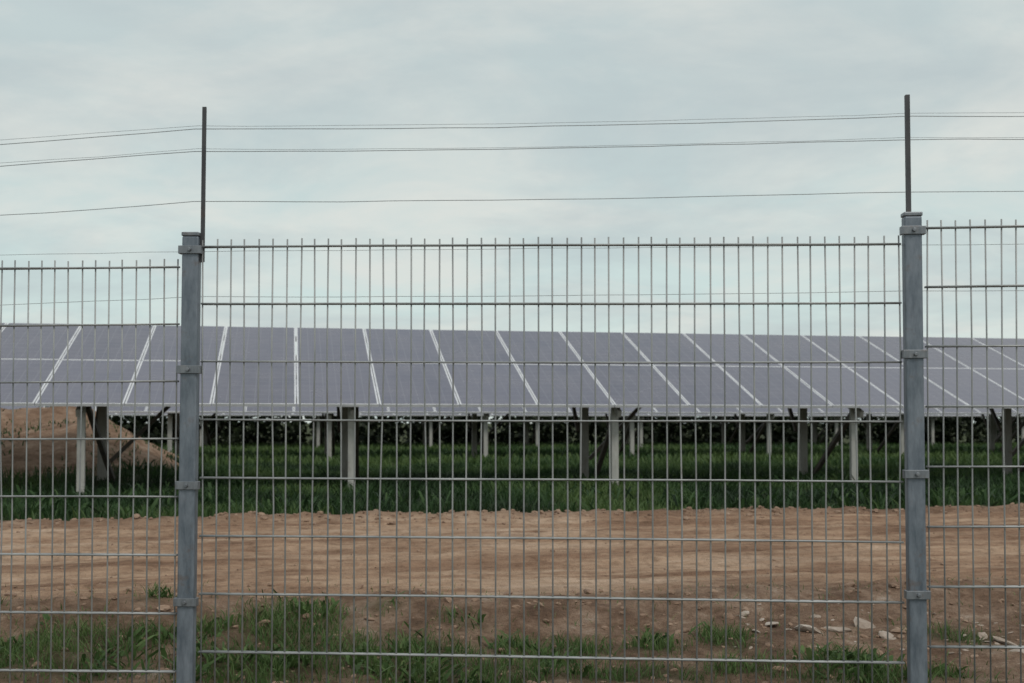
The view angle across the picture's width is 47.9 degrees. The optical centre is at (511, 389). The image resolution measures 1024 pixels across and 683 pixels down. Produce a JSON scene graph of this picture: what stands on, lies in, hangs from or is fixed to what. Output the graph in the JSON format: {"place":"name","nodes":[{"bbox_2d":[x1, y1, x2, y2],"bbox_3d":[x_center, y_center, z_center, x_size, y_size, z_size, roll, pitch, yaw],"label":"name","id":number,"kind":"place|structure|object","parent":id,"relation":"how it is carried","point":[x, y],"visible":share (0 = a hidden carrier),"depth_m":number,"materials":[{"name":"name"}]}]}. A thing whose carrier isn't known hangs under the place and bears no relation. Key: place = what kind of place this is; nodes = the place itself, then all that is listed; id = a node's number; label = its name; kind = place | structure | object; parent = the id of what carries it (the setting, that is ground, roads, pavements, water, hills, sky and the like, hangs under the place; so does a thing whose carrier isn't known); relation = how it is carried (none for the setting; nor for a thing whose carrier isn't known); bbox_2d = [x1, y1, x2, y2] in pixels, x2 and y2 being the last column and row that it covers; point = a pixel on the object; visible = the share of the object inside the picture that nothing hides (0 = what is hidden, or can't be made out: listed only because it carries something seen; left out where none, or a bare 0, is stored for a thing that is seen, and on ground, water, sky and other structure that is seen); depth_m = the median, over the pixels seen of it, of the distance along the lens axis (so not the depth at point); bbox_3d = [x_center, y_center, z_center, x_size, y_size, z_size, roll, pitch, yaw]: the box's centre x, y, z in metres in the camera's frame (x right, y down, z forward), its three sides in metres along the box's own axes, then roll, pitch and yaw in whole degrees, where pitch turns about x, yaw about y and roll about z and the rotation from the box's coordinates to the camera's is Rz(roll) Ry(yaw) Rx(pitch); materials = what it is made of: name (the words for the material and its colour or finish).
{"place":"outdoors","nodes":[
{"label":"outdoors","id":0,"kind":"place"},
{"bbox_2d":[0,582,1013,682],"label":"foreground grass","id":1,"kind":"structure","parent":0,"point":[262,679],"depth_m":5.14,"materials":[{"name":"green plant"}]},
{"bbox_2d":[0,406,1023,682],"bbox_3d":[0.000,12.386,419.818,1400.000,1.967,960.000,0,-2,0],"label":"ground","id":2,"kind":"structure","parent":0,"point":[666,524],"depth_m":7.32,"materials":[{"name":"soil"}]},
{"bbox_2d":[1,406,174,476],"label":"bank scrub","id":3,"kind":"object","parent":2,"relation":"on","point":[5,432],"visible":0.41,"depth_m":17.81,"materials":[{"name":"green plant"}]},
{"bbox_2d":[173,107,206,682],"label":"fence post","id":4,"kind":"object","parent":2,"relation":"on","point":[191,250],"visible":1,"depth_m":3.97,"materials":[{"name":"metal"}]},
{"bbox_2d":[0,259,179,682],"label":"wire fence panel","id":5,"kind":"object","parent":4,"relation":"attached to","point":[78,554],"visible":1,"depth_m":4.00,"materials":[{"name":"grey metal"}]},
{"bbox_2d":[198,235,904,682],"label":"wire fence panel","id":6,"kind":"object","parent":4,"relation":"attached to","point":[552,479],"visible":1,"depth_m":3.92,"materials":[{"name":"grey metal"}]},
{"bbox_2d":[0,323,1023,494],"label":"solar panel array","id":7,"kind":"object","parent":2,"relation":"on","point":[877,388],"visible":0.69,"depth_m":15.80,"materials":[{"name":"glass"}]},
{"bbox_2d":[0,453,1023,520],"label":"meadow grass","id":8,"kind":"structure","parent":2,"relation":"on","point":[560,494],"depth_m":14.00,"materials":[{"name":"green plant"}]},
{"bbox_2d":[0,502,1023,682],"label":"dirt clods","id":9,"kind":"object","parent":2,"relation":"on","point":[165,608],"visible":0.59,"depth_m":6.28,"materials":[{"name":"brown soil"}]},
{"bbox_2d":[1,574,1022,682],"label":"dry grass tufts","id":10,"kind":"object","parent":2,"relation":"on","point":[594,631],"visible":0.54,"depth_m":5.64,"materials":[{"name":"plant"}]},
{"bbox_2d":[1,362,1023,458],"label":"solar panel array","id":11,"kind":"object","parent":2,"relation":"on","point":[473,411],"visible":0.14,"depth_m":25.85,"materials":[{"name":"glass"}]},
{"bbox_2d":[109,416,1020,446],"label":"distant hedge","id":12,"kind":"object","parent":2,"relation":"on","point":[659,433],"visible":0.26,"depth_m":40.92,"materials":[{"name":"green plant"}]},
{"bbox_2d":[109,412,1023,446],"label":"solar panel array","id":13,"kind":"object","parent":2,"relation":"on","point":[318,430],"visible":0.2,"depth_m":36.33,"materials":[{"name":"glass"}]},
{"bbox_2d":[150,441,1023,467],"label":"distant meadow grass","id":14,"kind":"structure","parent":2,"relation":"on","point":[560,452],"depth_m":27.02,"materials":[{"name":"green plant"}]},
{"bbox_2d":[729,603,1023,653],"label":"pale rubble","id":15,"kind":"object","parent":2,"relation":"on","point":[864,624],"visible":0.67,"depth_m":5.68,"materials":[{"name":"beige stone"}]},
{"bbox_2d":[899,94,930,682],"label":"fence post","id":16,"kind":"object","parent":2,"relation":"on","point":[915,473],"visible":1,"depth_m":3.84,"materials":[{"name":"metal"}]},
{"bbox_2d":[0,112,1023,304],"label":"security wire strands","id":17,"kind":"object","parent":16,"relation":"attached to","point":[514,199],"visible":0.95,"depth_m":4.00},
{"bbox_2d":[924,219,1023,682],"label":"wire fence panel","id":18,"kind":"object","parent":16,"relation":"attached to","point":[988,526],"visible":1,"depth_m":3.84,"materials":[{"name":"grey metal"}]},
{"bbox_2d":[0,0,1023,422],"label":"sky","id":19,"kind":"structure","parent":0,"point":[68,68],"materials":[{"name":"grey"}]}
]}

